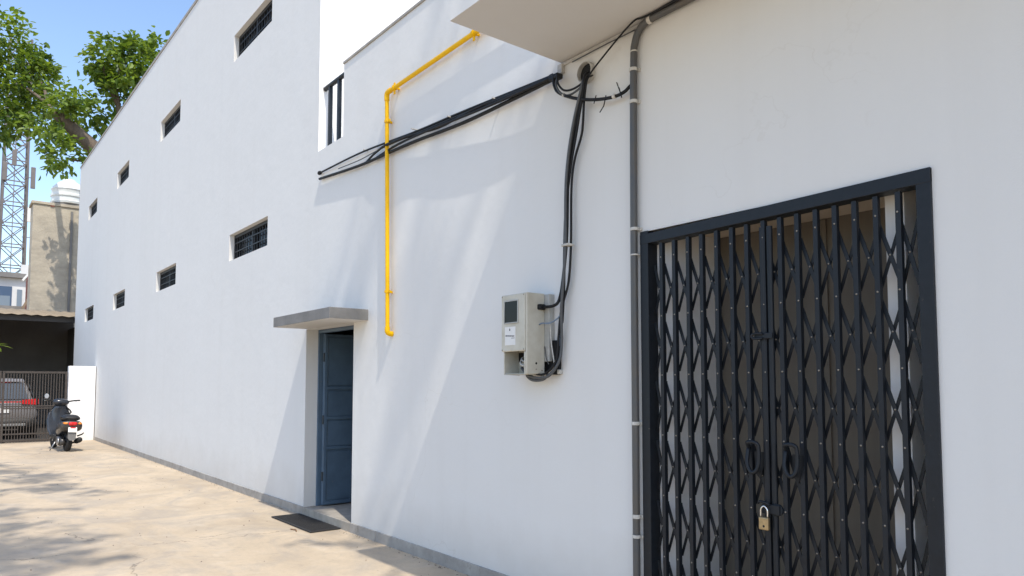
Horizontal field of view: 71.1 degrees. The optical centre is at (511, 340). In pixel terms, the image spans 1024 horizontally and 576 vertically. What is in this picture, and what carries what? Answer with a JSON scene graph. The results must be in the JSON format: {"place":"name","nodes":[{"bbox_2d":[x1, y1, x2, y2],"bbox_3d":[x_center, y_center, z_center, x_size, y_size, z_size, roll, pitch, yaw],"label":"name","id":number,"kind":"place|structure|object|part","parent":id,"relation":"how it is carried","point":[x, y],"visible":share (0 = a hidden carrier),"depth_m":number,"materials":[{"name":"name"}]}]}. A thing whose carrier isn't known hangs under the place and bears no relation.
{"place":"outdoors","nodes":[
{"label":"outdoors","id":0,"kind":"place"},
{"bbox_2d":[0,265,27,308],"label":"white house","id":1,"kind":"structure","parent":0,"point":[12,289],"depth_m":41.23,"materials":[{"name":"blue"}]},
{"bbox_2d":[0,286,11,305],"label":"window","id":2,"kind":"structure","parent":1,"relation":"in","point":[5,291],"depth_m":41.05,"materials":[{"name":"blue"}]},
{"bbox_2d":[0,37,35,273],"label":"telecom tower","id":3,"kind":"structure","parent":0,"point":[26,214],"depth_m":62.71,"materials":[{"name":"metal"}]},
{"bbox_2d":[21,273,27,309],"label":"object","id":4,"kind":"object","parent":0,"point":[25,303],"visible":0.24,"depth_m":38.81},
{"bbox_2d":[0,0,194,272],"label":"sky","id":5,"kind":"structure","parent":0,"point":[64,25],"materials":[{"name":"blue"}]},
{"bbox_2d":[0,440,468,575],"bbox_3d":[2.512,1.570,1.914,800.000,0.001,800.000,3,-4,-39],"label":"ground","id":6,"kind":"structure","parent":0,"point":[67,532],"depth_m":7.16,"materials":[{"name":"concrete"}]},
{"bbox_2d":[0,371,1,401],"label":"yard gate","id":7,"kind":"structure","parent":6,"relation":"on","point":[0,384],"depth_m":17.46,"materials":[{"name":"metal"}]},
{"bbox_2d":[0,378,38,436],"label":"parked car","id":8,"kind":"object","parent":6,"relation":"on","point":[5,400],"visible":0.61,"depth_m":18.79,"materials":[{"name":"grey paint"}]},
{"bbox_3d":[-13.318,1.323,18.580,1.318,0.424,0.176,3,-4,-39],"label":"rear window","id":9,"kind":"part","parent":8,"relation":"part of","materials":[{"name":"grey glass"}]},
{"bbox_2d":[0,308,74,442],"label":"carport shed","id":10,"kind":"structure","parent":6,"relation":"on","point":[38,340],"depth_m":25.41,"materials":[{"name":"grey metal"}]},
{"bbox_2d":[27,200,78,326],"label":"concrete building","id":11,"kind":"structure","parent":6,"relation":"on","point":[52,264],"depth_m":28.12,"materials":[{"name":"beige concrete"}]},
{"bbox_2d":[50,179,79,205],"bbox_3d":[-17.938,-5.925,29.026,1.280,1.149,1.280,3,-4,-39],"label":"water tank","id":12,"kind":"object","parent":11,"relation":"on","point":[65,191],"visible":0.72,"depth_m":28.52,"materials":[{"name":"white plastic"}]},
{"bbox_2d":[42,393,83,450],"bbox_3d":[-9.958,1.814,15.914,0.744,1.224,1.800,7,-8,-43],"label":"motor scooter","id":13,"kind":"object","parent":6,"relation":"on","point":[64,424],"visible":1,"depth_m":15.53,"materials":[{"name":"grey"}]},
{"bbox_2d":[67,366,95,440],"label":"boundary wall","id":14,"kind":"structure","parent":6,"relation":"on","point":[81,382],"depth_m":18.50,"materials":[{"name":"paint"}]},
{"bbox_2d":[0,371,67,442],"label":"yard gate","id":15,"kind":"structure","parent":14,"relation":"attached to","point":[24,406],"depth_m":17.79,"materials":[{"name":"metal"}]},
{"bbox_2d":[0,4,169,180],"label":"leafy tree","id":16,"kind":"object","parent":6,"relation":"on","point":[123,78],"visible":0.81,"depth_m":26.21,"materials":[{"name":"green plant"}]},
{"bbox_2d":[23,455,467,575],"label":"grit","id":17,"kind":"object","parent":6,"relation":"on","point":[249,520],"visible":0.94,"depth_m":7.09,"materials":[{"name":"beige gravel"}]},
{"bbox_2d":[271,513,340,532],"bbox_3d":[-2.164,1.899,7.477,0.316,0.018,1.055,3,-4,-39],"label":"doormat","id":18,"kind":"object","parent":6,"relation":"on","point":[305,523],"visible":1,"depth_m":7.39,"materials":[{"name":"rubber"}]},
{"bbox_2d":[73,0,1023,575],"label":"warehouse building","id":19,"kind":"structure","parent":6,"relation":"on","point":[229,320],"depth_m":5.12,"materials":[{"name":"paint"}]},
{"bbox_2d":[88,307,92,320],"bbox_3d":[-11.765,-0.734,20.121,0.050,0.382,1.440,3,-4,-39],"label":"window","id":20,"kind":"structure","parent":19,"relation":"in","point":[90,311],"depth_m":20.37,"materials":[{"name":"metal"}]},
{"bbox_2d":[91,202,96,216],"bbox_3d":[-11.765,-3.692,20.302,0.050,0.400,1.440,3,-4,-39],"label":"window","id":21,"kind":"structure","parent":19,"relation":"in","point":[94,209],"depth_m":20.56,"materials":[{"name":"metal"}]},
{"bbox_2d":[116,291,124,308],"bbox_3d":[-9.110,-0.937,16.808,0.058,0.382,1.380,3,-4,-39],"label":"window","id":22,"kind":"structure","parent":19,"relation":"in","point":[120,301],"depth_m":17.03,"materials":[{"name":"metal"}]},
{"bbox_2d":[120,165,128,185],"bbox_3d":[-9.110,-3.895,16.989,0.058,0.400,1.380,3,-4,-39],"label":"window","id":23,"kind":"structure","parent":19,"relation":"in","point":[125,174],"depth_m":17.19,"materials":[{"name":"metal"}]},
{"bbox_2d":[160,265,175,289],"bbox_3d":[-6.349,-1.148,13.357,0.058,0.382,1.470,3,-4,-39],"label":"window","id":24,"kind":"structure","parent":19,"relation":"in","point":[167,277],"depth_m":13.50,"materials":[{"name":"metal"}]},
{"bbox_2d":[164,105,180,137],"bbox_3d":[-6.349,-4.106,13.538,0.058,0.400,1.470,3,-4,-39],"label":"window","id":25,"kind":"structure","parent":19,"relation":"in","point":[174,119],"depth_m":13.65,"materials":[{"name":"metal"}]},
{"bbox_2d":[234,219,267,258],"bbox_3d":[-3.535,-1.363,9.839,0.058,0.382,1.550,3,-4,-39],"label":"window","id":26,"kind":"structure","parent":19,"relation":"in","point":[254,238],"depth_m":9.93,"materials":[{"name":"metal"}]},
{"bbox_2d":[239,0,271,55],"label":"window","id":27,"kind":"structure","parent":19,"relation":"in","point":[264,18],"depth_m":10.08,"materials":[{"name":"metal"}]},
{"bbox_2d":[321,334,353,504],"bbox_3d":[-1.758,0.901,8.340,0.966,1.910,0.049,3,-4,-39],"label":"door","id":28,"kind":"structure","parent":19,"relation":"in","point":[337,406],"depth_m":8.14,"materials":[{"name":"blue metal"}]},
{"bbox_2d":[384,30,479,336],"bbox_3d":[-0.434,-1.259,5.722,0.079,2.350,2.369,3,-4,-39],"label":"gas pipe","id":29,"kind":"object","parent":19,"relation":"attached to","point":[395,87],"visible":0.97,"depth_m":6.53,"materials":[{"name":"yellow metal"}]},
{"bbox_2d":[317,76,550,179],"bbox_3d":[-0.923,-1.805,6.356,0.093,0.299,3.896,3,-4,-39],"label":"cable bundle","id":30,"kind":"object","parent":19,"relation":"attached to","point":[516,94],"visible":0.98,"depth_m":5.83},
{"bbox_2d":[502,292,562,381],"bbox_3d":[0.139,-0.016,4.816,0.212,0.593,0.445,3,-4,-39],"label":"meter box","id":31,"kind":"object","parent":19,"relation":"attached to","point":[529,344],"visible":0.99,"depth_m":4.78,"materials":[{"name":"grey metal"}]},
{"bbox_2d":[502,293,525,351],"bbox_3d":[0.010,-0.117,4.832,0.022,0.388,0.254,3,-4,-39],"label":"front door","id":32,"kind":"structure","parent":31,"relation":"in","point":[514,305],"depth_m":4.82,"materials":[{"name":"grey metal"}]},
{"bbox_2d":[520,71,589,378],"bbox_3d":[0.281,-0.743,4.722,0.595,1.999,0.116,-3,-4,38],"label":"cable drop","id":33,"kind":"object","parent":19,"relation":"attached to","point":[569,168],"visible":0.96,"depth_m":4.66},
{"bbox_2d":[577,61,594,83],"bbox_3d":[0.478,-1.732,4.640,0.037,0.140,0.140,3,-4,-39],"label":"wall sleeve","id":34,"kind":"object","parent":19,"relation":"attached to","point":[584,67],"depth_m":4.65,"materials":[{"name":"white plastic"}]},
{"bbox_2d":[548,72,629,111],"bbox_3d":[0.490,-1.607,4.593,0.111,0.413,0.730,3,-5,-42],"label":"cable loop","id":35,"kind":"object","parent":19,"relation":"attached to","point":[555,78],"visible":0.98,"depth_m":4.64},
{"bbox_2d":[557,24,638,73],"bbox_3d":[0.691,-1.856,4.384,0.029,0.071,1.200,3,-4,-39],"label":"cable trunking","id":36,"kind":"object","parent":19,"relation":"attached to","point":[561,68],"visible":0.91,"depth_m":4.62,"materials":[{"name":"white plastic"}]},
{"bbox_2d":[588,0,678,77],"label":"thin cable","id":37,"kind":"object","parent":19,"relation":"attached to","point":[634,20],"visible":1,"depth_m":4.29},
{"bbox_2d":[629,0,694,575],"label":"conduit pipe","id":38,"kind":"object","parent":19,"relation":"attached to","point":[634,101],"visible":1,"depth_m":4.20,"materials":[{"name":"plastic"}]},
{"bbox_2d":[640,167,945,575],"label":"collapsible gate","id":39,"kind":"structure","parent":19,"relation":"attached to","point":[763,466],"depth_m":3.48,"materials":[{"name":"metal"}]},
{"bbox_2d":[759,505,769,530],"bbox_3d":[1.234,0.868,3.508,0.024,0.119,0.053,3,-4,-39],"label":"padlock","id":40,"kind":"object","parent":39,"relation":"hanging from","point":[764,523],"visible":1,"depth_m":3.50,"materials":[{"name":"gold metal"}]}
]}

